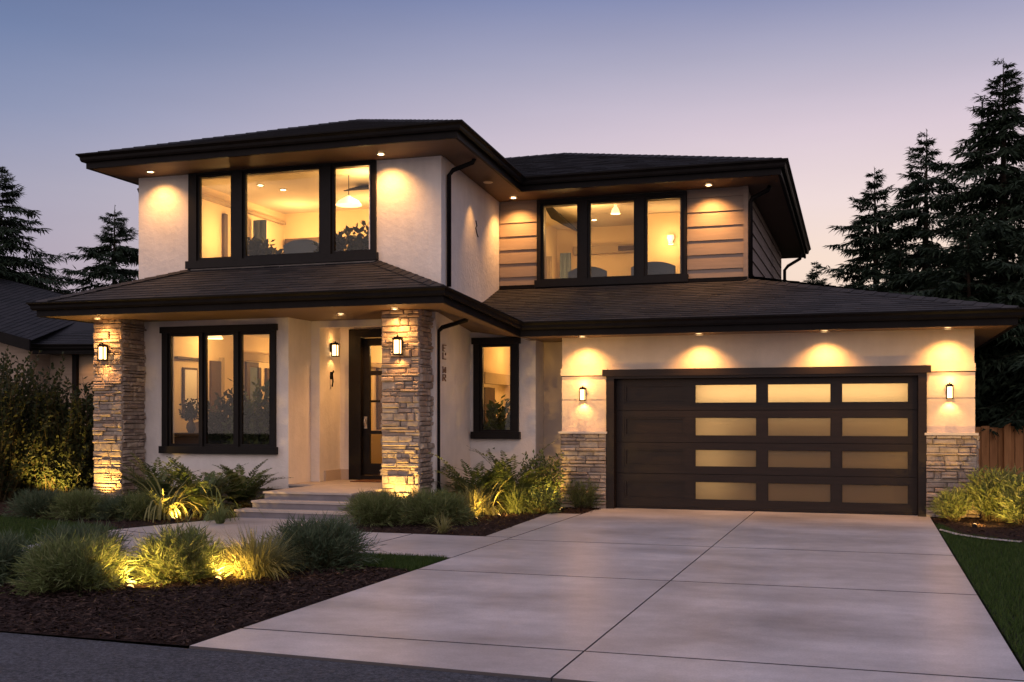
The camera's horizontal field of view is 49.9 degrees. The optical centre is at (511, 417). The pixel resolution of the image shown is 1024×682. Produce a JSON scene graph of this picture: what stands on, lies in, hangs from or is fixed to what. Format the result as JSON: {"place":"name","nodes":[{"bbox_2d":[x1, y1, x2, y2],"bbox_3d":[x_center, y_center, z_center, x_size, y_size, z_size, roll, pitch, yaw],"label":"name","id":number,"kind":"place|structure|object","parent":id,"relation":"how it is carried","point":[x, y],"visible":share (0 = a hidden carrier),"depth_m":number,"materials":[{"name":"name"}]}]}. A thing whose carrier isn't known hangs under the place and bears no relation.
{"place":"outdoors","nodes":[
{"label":"outdoors","id":0,"kind":"place"},
{"bbox_2d":[0,514,116,546],"bbox_3d":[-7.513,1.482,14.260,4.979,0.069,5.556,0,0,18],"label":"lawn","id":1,"kind":"structure","parent":0,"point":[24,520],"depth_m":15.18,"materials":[{"name":"green plant"}]},
{"bbox_2d":[11,517,510,577],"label":"front walk","id":2,"kind":"structure","parent":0,"point":[450,546],"depth_m":13.76,"materials":[{"name":"concrete"}]},
{"bbox_2d":[207,503,236,523],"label":"grass clump","id":3,"kind":"object","parent":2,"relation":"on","point":[220,518],"visible":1,"depth_m":15.53,"materials":[{"name":"green plant"}]},
{"bbox_2d":[0,632,552,681],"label":"street","id":4,"kind":"structure","parent":0,"point":[29,658],"depth_m":6.66,"materials":[{"name":"grey asphalt"}]},
{"bbox_2d":[0,502,1023,670],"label":"ground","id":5,"kind":"structure","parent":0,"point":[183,646],"depth_m":7.87,"materials":[{"name":"soil"}]},
{"bbox_2d":[0,166,91,348],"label":"conifer","id":6,"kind":"object","parent":5,"relation":"on","point":[10,227],"visible":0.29,"depth_m":33.32,"materials":[{"name":"green plant"}]},
{"bbox_2d":[0,278,94,424],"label":"neighbour house","id":7,"kind":"structure","parent":5,"relation":"on","point":[24,327],"depth_m":27.68,"materials":[{"name":"grey"}]},
{"bbox_2d":[59,205,138,293],"bbox_3d":[-12.676,-2.161,34.744,7.294,9.044,8.038,0,0,18],"label":"conifer","id":8,"kind":"object","parent":5,"relation":"on","point":[118,254],"visible":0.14,"depth_m":34.22,"materials":[{"name":"green plant"}]},
{"bbox_2d":[0,492,251,527],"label":"mulch bed","id":9,"kind":"object","parent":5,"relation":"on","point":[113,522],"visible":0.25,"depth_m":16.11,"materials":[{"name":"brown wood"}]},
{"bbox_2d":[0,345,52,500],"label":"hedge shrub","id":10,"kind":"object","parent":9,"relation":"on","point":[9,481],"visible":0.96,"depth_m":19.85,"materials":[{"name":"green plant"}]},
{"bbox_2d":[1,486,65,518],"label":"grass clump","id":11,"kind":"object","parent":9,"relation":"on","point":[30,504],"visible":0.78,"depth_m":16.46,"materials":[{"name":"green plant"}]},
{"bbox_2d":[0,350,86,498],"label":"hedge shrub","id":12,"kind":"object","parent":9,"relation":"on","point":[37,397],"visible":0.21,"depth_m":20.48,"materials":[{"name":"green plant"}]},
{"bbox_2d":[14,375,93,493],"bbox_3d":[-8.796,0.299,20.800,2.016,2.412,1.888,0,0,18],"label":"hedge shrub","id":13,"kind":"object","parent":9,"relation":"on","point":[45,481],"visible":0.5,"depth_m":20.43,"materials":[{"name":"green plant"}]},
{"bbox_2d":[26,376,94,494],"bbox_3d":[-8.223,0.329,20.753,1.446,2.351,1.447,0,0,18],"label":"hedge shrub","id":14,"kind":"object","parent":9,"relation":"on","point":[73,468],"visible":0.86,"depth_m":20.42,"materials":[{"name":"green plant"}]},
{"bbox_2d":[36,485,113,520],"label":"grass clump","id":15,"kind":"object","parent":9,"relation":"on","point":[76,504],"visible":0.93,"depth_m":16.21,"materials":[{"name":"green plant"}]},
{"bbox_2d":[87,493,142,520],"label":"grass clump","id":16,"kind":"object","parent":9,"relation":"on","point":[104,507],"visible":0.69,"depth_m":16.14,"materials":[{"name":"green plant"}]},
{"bbox_2d":[105,489,171,520],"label":"grass clump","id":17,"kind":"object","parent":9,"relation":"on","point":[138,503],"visible":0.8,"depth_m":16.13,"materials":[{"name":"green plant"}]},
{"bbox_2d":[104,453,198,503],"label":"leafy shrub","id":18,"kind":"object","parent":9,"relation":"on","point":[162,477],"visible":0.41,"depth_m":18.15,"materials":[{"name":"green plant"}]},
{"bbox_2d":[112,470,224,522],"bbox_3d":[-5.130,1.075,16.444,1.654,0.850,1.581,0,0,18],"label":"strap leaf plant","id":19,"kind":"object","parent":9,"relation":"on","point":[174,511],"visible":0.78,"depth_m":16.24,"materials":[{"name":"green plant"}]},
{"bbox_2d":[147,456,254,513],"bbox_3d":[-4.737,1.045,17.056,1.713,0.887,1.723,0,0,-31],"label":"leafy shrub","id":20,"kind":"object","parent":9,"relation":"on","point":[182,478],"visible":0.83,"depth_m":17.01,"materials":[{"name":"green plant"}]},
{"bbox_2d":[179,483,265,521],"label":"strap leaf plant","id":21,"kind":"object","parent":9,"relation":"on","point":[212,513],"visible":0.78,"depth_m":16.22,"materials":[{"name":"green plant"}]},
{"bbox_2d":[201,459,293,507],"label":"leafy shrub","id":22,"kind":"object","parent":9,"relation":"on","point":[250,487],"visible":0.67,"depth_m":17.97,"materials":[{"name":"green plant"}]},
{"bbox_2d":[0,546,409,645],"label":"bark mulch","id":23,"kind":"object","parent":5,"relation":"on","point":[172,592],"visible":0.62,"depth_m":8.85,"materials":[{"name":"brown wood"}]},
{"bbox_2d":[0,527,40,585],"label":"feathery shrub","id":24,"kind":"object","parent":23,"relation":"on","point":[11,550],"visible":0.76,"depth_m":10.02,"materials":[{"name":"green plant"}]},
{"bbox_2d":[0,528,144,598],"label":"feathery shrub","id":25,"kind":"object","parent":23,"relation":"on","point":[75,564],"visible":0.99,"depth_m":9.44,"materials":[{"name":"green plant"}]},
{"bbox_2d":[25,514,139,559],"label":"feathery shrub","id":26,"kind":"object","parent":23,"relation":"on","point":[71,530],"visible":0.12,"depth_m":11.03,"materials":[{"name":"green plant"}]},
{"bbox_2d":[126,584,133,592],"bbox_3d":[-3.292,1.492,9.464,0.068,0.116,0.090,0,0,18],"label":"garden spotlight","id":27,"kind":"object","parent":23,"relation":"on","point":[130,587],"visible":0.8,"depth_m":9.45,"materials":[{"name":"brown metal"}]},
{"bbox_2d":[118,519,234,588],"bbox_3d":[-3.103,1.249,10.097,1.107,0.671,1.106,0,0,18],"label":"feathery shrub","id":28,"kind":"object","parent":23,"relation":"on","point":[176,557],"visible":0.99,"depth_m":9.93,"materials":[{"name":"green plant"}]},
{"bbox_2d":[213,576,221,583],"bbox_3d":[-2.667,1.492,9.955,0.068,0.116,0.090,0,0,18],"label":"garden spotlight","id":29,"kind":"object","parent":23,"relation":"on","point":[216,580],"visible":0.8,"depth_m":9.94,"materials":[{"name":"brown metal"}]},
{"bbox_2d":[206,520,321,580],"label":"ornamental grass","id":30,"kind":"object","parent":23,"relation":"on","point":[255,560],"depth_m":10.20,"materials":[{"name":"green plant"}]},
{"bbox_2d":[257,510,388,574],"bbox_3d":[-1.943,1.258,11.099,1.331,0.662,1.383,0,0,18],"label":"feathery shrub","id":31,"kind":"object","parent":23,"relation":"on","point":[333,542],"visible":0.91,"depth_m":10.90,"materials":[{"name":"green plant"}]},
{"bbox_2d":[234,480,381,520],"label":"front steps","id":32,"kind":"structure","parent":5,"relation":"on","point":[305,498],"depth_m":16.70,"materials":[{"name":"grey concrete"}]},
{"bbox_2d":[350,479,381,482],"bbox_3d":[-2.402,1.130,19.628,0.800,0.016,0.550,0,0,18],"label":"doormat","id":33,"kind":"object","parent":32,"relation":"on","point":[369,480],"visible":0.57,"depth_m":19.57,"materials":[{"name":"brown fabric"}]},
{"bbox_2d":[350,502,600,535],"bbox_3d":[-0.607,1.506,16.821,3.250,0.001,5.380,0,0,18],"label":"mulch bed","id":34,"kind":"object","parent":5,"relation":"on","point":[466,533],"visible":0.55,"depth_m":15.23,"materials":[{"name":"brown wood"}]},
{"bbox_2d":[329,487,413,526],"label":"feathery shrub","id":35,"kind":"object","parent":34,"relation":"on","point":[368,508],"visible":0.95,"depth_m":15.37,"materials":[{"name":"green plant"}]},
{"bbox_2d":[379,485,486,526],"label":"feathery shrub","id":36,"kind":"object","parent":34,"relation":"on","point":[423,507],"visible":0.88,"depth_m":15.36,"materials":[{"name":"green plant"}]},
{"bbox_2d":[428,512,455,532],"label":"grass clump","id":37,"kind":"object","parent":34,"relation":"on","point":[444,526],"visible":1,"depth_m":14.28,"materials":[{"name":"green plant"}]},
{"bbox_2d":[457,481,496,518],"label":"grass clump","id":38,"kind":"object","parent":34,"relation":"on","point":[476,502],"visible":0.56,"depth_m":16.30,"materials":[{"name":"green plant"}]},
{"bbox_2d":[429,452,527,512],"bbox_3d":[-0.588,1.020,17.841,1.715,0.952,1.811,0,0,-14],"label":"leafy shrub","id":39,"kind":"object","parent":34,"relation":"on","point":[460,487],"visible":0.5,"depth_m":17.62,"materials":[{"name":"green plant"}]},
{"bbox_2d":[457,474,535,514],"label":"strap leaf plant","id":40,"kind":"object","parent":34,"relation":"on","point":[492,512],"visible":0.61,"depth_m":16.96,"materials":[{"name":"green plant"}]},
{"bbox_2d":[446,439,572,508],"bbox_3d":[-0.017,0.919,17.745,1.942,1.131,2.242,0,0,18],"label":"leafy shrub","id":41,"kind":"object","parent":34,"relation":"on","point":[511,482],"visible":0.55,"depth_m":17.60,"materials":[{"name":"green plant"}]},
{"bbox_2d":[496,479,543,514],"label":"grass clump","id":42,"kind":"object","parent":34,"relation":"on","point":[515,506],"visible":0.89,"depth_m":17.20,"materials":[{"name":"green plant"}]},
{"bbox_2d":[520,484,565,513],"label":"box shrub","id":43,"kind":"object","parent":34,"relation":"on","point":[550,507],"visible":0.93,"depth_m":17.20,"materials":[{"name":"green plant"}]},
{"bbox_2d":[515,449,575,500],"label":"leafy shrub","id":44,"kind":"object","parent":34,"relation":"on","point":[547,480],"visible":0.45,"depth_m":18.09,"materials":[{"name":"green plant"}]},
{"bbox_2d":[558,477,604,508],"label":"feathery shrub","id":45,"kind":"object","parent":34,"relation":"on","point":[588,500],"visible":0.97,"depth_m":18.09,"materials":[{"name":"green plant"}]},
{"bbox_2d":[26,119,1023,517],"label":"house","id":46,"kind":"structure","parent":5,"relation":"on","point":[718,371],"depth_m":18.25,"materials":[{"name":"beige paint"}]},
{"bbox_2d":[97,342,108,360],"bbox_3d":[-7.098,-1.148,19.122,0.130,0.312,0.175,0,0,18],"label":"wall lantern","id":47,"kind":"object","parent":46,"relation":"attached to","point":[102,351],"depth_m":19.07,"materials":[{"name":"white glass"}]},
{"bbox_2d":[182,367,197,417],"bbox_3d":[-6.133,-0.475,20.972,0.043,0.950,0.460,0,0,18],"label":"framed picture","id":48,"kind":"object","parent":46,"relation":"attached to","point":[189,383],"visible":0.75,"depth_m":20.92,"materials":[{"name":"white"}]},
{"bbox_2d":[174,433,208,443],"bbox_3d":[-5.859,0.719,20.315,0.700,0.878,0.420,0,0,18],"label":"console table","id":49,"kind":"object","parent":46,"relation":"in","point":[186,438],"visible":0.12,"depth_m":20.16,"materials":[{"name":"brown wood"}]},
{"bbox_2d":[178,398,198,432],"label":"potted plant","id":50,"kind":"object","parent":49,"relation":"on","point":[191,412],"visible":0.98,"depth_m":20.27,"materials":[{"name":"green plant"}]},
{"bbox_2d":[194,422,213,432],"bbox_3d":[-5.637,0.610,21.000,0.720,1.100,0.740,0,0,18],"label":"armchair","id":51,"kind":"object","parent":46,"relation":"in","point":[197,427],"visible":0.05,"depth_m":20.71,"materials":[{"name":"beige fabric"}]},
{"bbox_2d":[208,336,222,338],"bbox_3d":[-5.727,-1.617,21.208,0.320,0.195,0.315,0,0,18],"label":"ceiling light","id":52,"kind":"object","parent":46,"relation":"hanging from","point":[215,337],"visible":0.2,"depth_m":21.11,"materials":[{"name":"beige"}]},
{"bbox_2d":[158,324,277,454],"bbox_3d":[-5.137,-0.490,19.268,2.350,2.244,0.165,0,0,18],"label":"window","id":53,"kind":"structure","parent":46,"relation":"in","point":[238,332],"depth_m":19.22,"materials":[{"name":"black metal"}]},
{"bbox_2d":[208,378,247,443],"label":"potted plant","id":54,"kind":"object","parent":46,"relation":"in","point":[216,430],"visible":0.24,"depth_m":19.97,"materials":[{"name":"green plant"}]},
{"bbox_2d":[221,391,268,443],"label":"potted plant","id":55,"kind":"object","parent":46,"relation":"in","point":[250,430],"visible":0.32,"depth_m":19.58,"materials":[{"name":"green plant"}]},
{"bbox_2d":[253,220,266,243],"bbox_3d":[-5.164,-2.940,22.552,0.320,2.220,0.076,0,0,18],"label":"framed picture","id":56,"kind":"object","parent":46,"relation":"hanging from","point":[259,229],"visible":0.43,"depth_m":22.54,"materials":[{"name":"grey fabric"}]},
{"bbox_2d":[247,236,284,255],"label":"potted plant","id":57,"kind":"object","parent":46,"relation":"in","point":[255,247],"visible":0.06,"depth_m":19.17,"materials":[{"name":"green plant"}]},
{"bbox_2d":[185,160,378,268],"bbox_3d":[-3.895,-3.389,18.496,3.610,1.642,0.165,0,0,18],"label":"window","id":58,"kind":"structure","parent":46,"relation":"in","point":[327,253],"depth_m":18.50,"materials":[{"name":"black metal"}]},
{"bbox_2d":[283,239,318,253],"bbox_3d":[-3.570,-2.470,19.592,0.700,1.300,0.740,0,0,18],"label":"armchair","id":59,"kind":"object","parent":46,"relation":"in","point":[301,246],"visible":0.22,"depth_m":19.25,"materials":[{"name":"grey fabric"}]},
{"bbox_2d":[330,370,333,386],"bbox_3d":[-3.258,-0.710,19.953,0.071,0.303,0.082,0,0,18],"label":"door bell","id":60,"kind":"object","parent":46,"relation":"attached to","point":[331,375],"depth_m":19.94,"materials":[{"name":"brown metal"}]},
{"bbox_2d":[330,341,339,356],"bbox_3d":[-3.222,-1.245,19.952,0.158,0.281,0.117,0,0,18],"label":"wall lantern","id":61,"kind":"object","parent":46,"relation":"attached to","point":[334,348],"depth_m":19.91,"materials":[{"name":"white glass"}]},
{"bbox_2d":[311,225,361,251],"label":"potted plant","id":62,"kind":"object","parent":46,"relation":"in","point":[341,243],"visible":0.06,"depth_m":18.60,"materials":[{"name":"green plant"}]},
{"bbox_2d":[336,175,361,207],"bbox_3d":[-2.966,-4.135,19.995,0.480,0.550,0.473,0,0,18],"label":"pendant lamp","id":63,"kind":"object","parent":46,"relation":"hanging from","point":[348,201],"visible":0.98,"depth_m":19.99,"materials":[{"name":"beige glass"}]},
{"bbox_2d":[345,220,368,250],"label":"potted plant","id":64,"kind":"object","parent":46,"relation":"in","point":[363,243],"visible":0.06,"depth_m":18.58,"materials":[{"name":"green plant"}]},
{"bbox_2d":[363,338,382,474],"bbox_3d":[-2.326,-0.205,20.089,0.880,2.510,0.137,0,0,18],"label":"front door","id":65,"kind":"structure","parent":46,"relation":"in","point":[369,468],"depth_m":20.21,"materials":[{"name":"black wood"}]},
{"bbox_2d":[392,335,402,354],"bbox_3d":[-1.801,-1.148,17.401,0.130,0.312,0.175,0,0,18],"label":"wall lantern","id":66,"kind":"object","parent":46,"relation":"attached to","point":[397,344],"depth_m":17.34,"materials":[{"name":"white metal"}]},
{"bbox_2d":[442,344,446,380],"bbox_3d":[-1.118,-0.904,18.201,0.020,0.607,0.144,0,0,18],"label":"house sign","id":67,"kind":"object","parent":46,"relation":"attached to","point":[443,368],"visible":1,"depth_m":18.14,"materials":[{"name":"brown metal"}]},
{"bbox_2d":[471,337,520,438],"bbox_3d":[-0.275,-0.515,19.265,0.900,1.774,0.165,0,0,18],"label":"window","id":68,"kind":"structure","parent":46,"relation":"in","point":[478,344],"depth_m":19.23,"materials":[{"name":"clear glass"}]},
{"bbox_2d":[484,395,509,460],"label":"potted plant","id":69,"kind":"object","parent":46,"relation":"in","point":[500,422],"visible":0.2,"depth_m":19.53,"materials":[{"name":"green plant"}]},
{"bbox_2d":[546,256,551,278],"bbox_3d":[0.781,-2.460,23.197,0.130,1.880,0.076,0,0,18],"label":"curtain","id":70,"kind":"object","parent":46,"relation":"hanging from","point":[548,267],"visible":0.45,"depth_m":23.18,"materials":[{"name":"beige fabric"}]},
{"bbox_2d":[560,253,570,277],"bbox_3d":[1.141,-2.510,23.396,0.250,1.980,0.076,0,0,18],"label":"curtain","id":71,"kind":"object","parent":46,"relation":"hanging from","point":[565,263],"visible":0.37,"depth_m":23.38,"materials":[{"name":"beige fabric"}]},
{"bbox_2d":[579,386,586,400],"bbox_3d":[1.178,-0.402,18.252,0.104,0.250,0.140,0,0,18],"label":"wall lantern","id":72,"kind":"object","parent":46,"relation":"attached to","point":[582,393],"depth_m":18.20,"materials":[{"name":"white glass"}]},
{"bbox_2d":[568,266,606,277],"bbox_3d":[1.500,-2.150,20.731,0.720,1.300,0.740,0,0,18],"label":"armchair","id":73,"kind":"object","parent":46,"relation":"in","point":[597,272],"visible":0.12,"depth_m":20.34,"materials":[{"name":"grey fabric"}]},
{"bbox_2d":[534,191,688,286],"bbox_3d":[1.761,-3.174,19.708,2.800,1.592,0.165,0,0,18],"label":"window","id":74,"kind":"structure","parent":46,"relation":"in","point":[583,204],"depth_m":19.66,"materials":[{"name":"black metal"}]},
{"bbox_2d":[611,204,619,214],"bbox_3d":[1.996,-4.022,21.222,0.180,0.185,0.177,0,0,18],"label":"pendant lamp","id":75,"kind":"object","parent":46,"relation":"hanging from","point":[615,210],"visible":1,"depth_m":21.18,"materials":[{"name":"beige glass"}]},
{"bbox_2d":[631,261,675,274],"bbox_3d":[2.664,-2.165,20.300,0.800,1.330,0.740,0,0,18],"label":"armchair","id":76,"kind":"object","parent":46,"relation":"in","point":[655,267],"visible":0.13,"depth_m":19.92,"materials":[{"name":"grey fabric"}]},
{"bbox_2d":[667,235,673,244],"bbox_3d":[3.162,-3.545,21.964,0.150,0.190,0.158,0,0,18],"label":"wall lamp","id":77,"kind":"object","parent":46,"relation":"attached to","point":[670,238],"visible":1,"depth_m":21.92,"materials":[{"name":"white glass"}]},
{"bbox_2d":[616,376,917,515],"bbox_3d":[3.970,0.400,17.566,4.795,2.200,0.066,0,0,18],"label":"garage door","id":78,"kind":"structure","parent":46,"relation":"in","point":[849,445],"depth_m":17.50,"materials":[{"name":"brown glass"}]},
{"bbox_2d":[946,382,953,398],"bbox_3d":[6.561,-0.402,16.503,0.104,0.250,0.140,0,0,18],"label":"wall lantern","id":79,"kind":"object","parent":46,"relation":"attached to","point":[949,390],"depth_m":16.45,"materials":[{"name":"white glass"}]},
{"bbox_2d":[803,261,830,284],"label":"conifer","id":80,"kind":"object","parent":5,"relation":"on","point":[812,276],"visible":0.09,"depth_m":42.34,"materials":[{"name":"green plant"}]},
{"bbox_2d":[815,166,915,289],"bbox_3d":[9.624,-2.601,29.610,4.963,8.306,5.181,0,0,18],"label":"conifer","id":81,"kind":"object","parent":5,"relation":"on","point":[868,251],"visible":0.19,"depth_m":29.41,"materials":[{"name":"green plant"}]},
{"bbox_2d":[871,246,989,466],"bbox_3d":[9.046,-1.283,25.935,5.140,5.670,5.501,0,0,18],"label":"conifer","id":82,"kind":"object","parent":5,"relation":"on","point":[894,272],"visible":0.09,"depth_m":25.83,"materials":[{"name":"green plant"}]},
{"bbox_2d":[852,129,1016,293],"bbox_3d":[10.468,-2.927,28.066,5.317,8.957,5.342,0,0,44],"label":"conifer","id":83,"kind":"object","parent":5,"relation":"on","point":[905,213],"visible":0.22,"depth_m":28.02,"materials":[{"name":"green plant"}]},
{"bbox_2d":[858,58,1023,423],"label":"conifer","id":84,"kind":"object","parent":5,"relation":"on","point":[1005,190],"visible":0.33,"depth_m":24.61,"materials":[{"name":"green plant"}]},
{"bbox_2d":[925,226,1023,462],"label":"conifer","id":85,"kind":"object","parent":5,"relation":"on","point":[967,275],"visible":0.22,"depth_m":22.92,"materials":[{"name":"green plant"}]},
{"bbox_2d":[932,513,1023,542],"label":"mulch bed","id":86,"kind":"object","parent":5,"relation":"on","point":[1003,533],"visible":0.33,"depth_m":14.97,"materials":[{"name":"brown wood"}]},
{"bbox_2d":[926,484,980,521],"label":"leafy shrub","id":87,"kind":"object","parent":86,"relation":"on","point":[953,505],"visible":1,"depth_m":15.89,"materials":[{"name":"green plant"}]},
{"bbox_2d":[960,463,1023,521],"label":"leafy shrub","id":88,"kind":"object","parent":86,"relation":"on","point":[984,487],"visible":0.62,"depth_m":15.86,"materials":[{"name":"green plant"}]},
{"bbox_2d":[987,471,1023,525],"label":"leafy shrub","id":89,"kind":"object","parent":86,"relation":"on","point":[1014,507],"visible":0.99,"depth_m":15.35,"materials":[{"name":"green plant"}]},
{"bbox_2d":[974,221,1023,468],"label":"conifer","id":90,"kind":"object","parent":5,"relation":"on","point":[1013,415],"visible":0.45,"depth_m":21.43,"materials":[{"name":"green plant"}]},
{"bbox_2d":[975,423,1023,480],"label":"wooden fence","id":91,"kind":"object","parent":5,"relation":"on","point":[1006,445],"visible":0.43,"depth_m":20.11,"materials":[{"name":"brown wood"}]},
{"bbox_2d":[0,0,1023,292],"label":"sky","id":92,"kind":"structure","parent":0,"point":[839,90],"materials":[{"name":"purple"}]},
{"bbox_2d":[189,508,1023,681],"bbox_3d":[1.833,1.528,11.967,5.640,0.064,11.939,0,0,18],"label":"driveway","id":93,"kind":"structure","parent":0,"point":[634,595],"depth_m":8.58,"materials":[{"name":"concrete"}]},
{"bbox_2d":[935,523,1023,666],"bbox_3d":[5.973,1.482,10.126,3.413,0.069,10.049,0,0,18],"label":"lawn","id":94,"kind":"structure","parent":0,"point":[977,544],"depth_m":10.59,"materials":[{"name":"green plant"}]},
{"bbox_2d":[940,529,1020,541],"bbox_3d":[5.803,1.484,13.883,0.303,0.001,1.616,0,0,-16],"label":"edging strip","id":95,"kind":"object","parent":94,"relation":"on","point":[981,537],"visible":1,"depth_m":13.63,"materials":[{"name":"concrete"}]},
{"label":"lawn soil","id":96,"kind":"structure","parent":0,"visible":0},
{"bbox_2d":[341,550,447,571],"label":"lawn","id":97,"kind":"structure","parent":96,"relation":"on","point":[410,562],"depth_m":11.40,"materials":[{"name":"green plant"}]}
]}

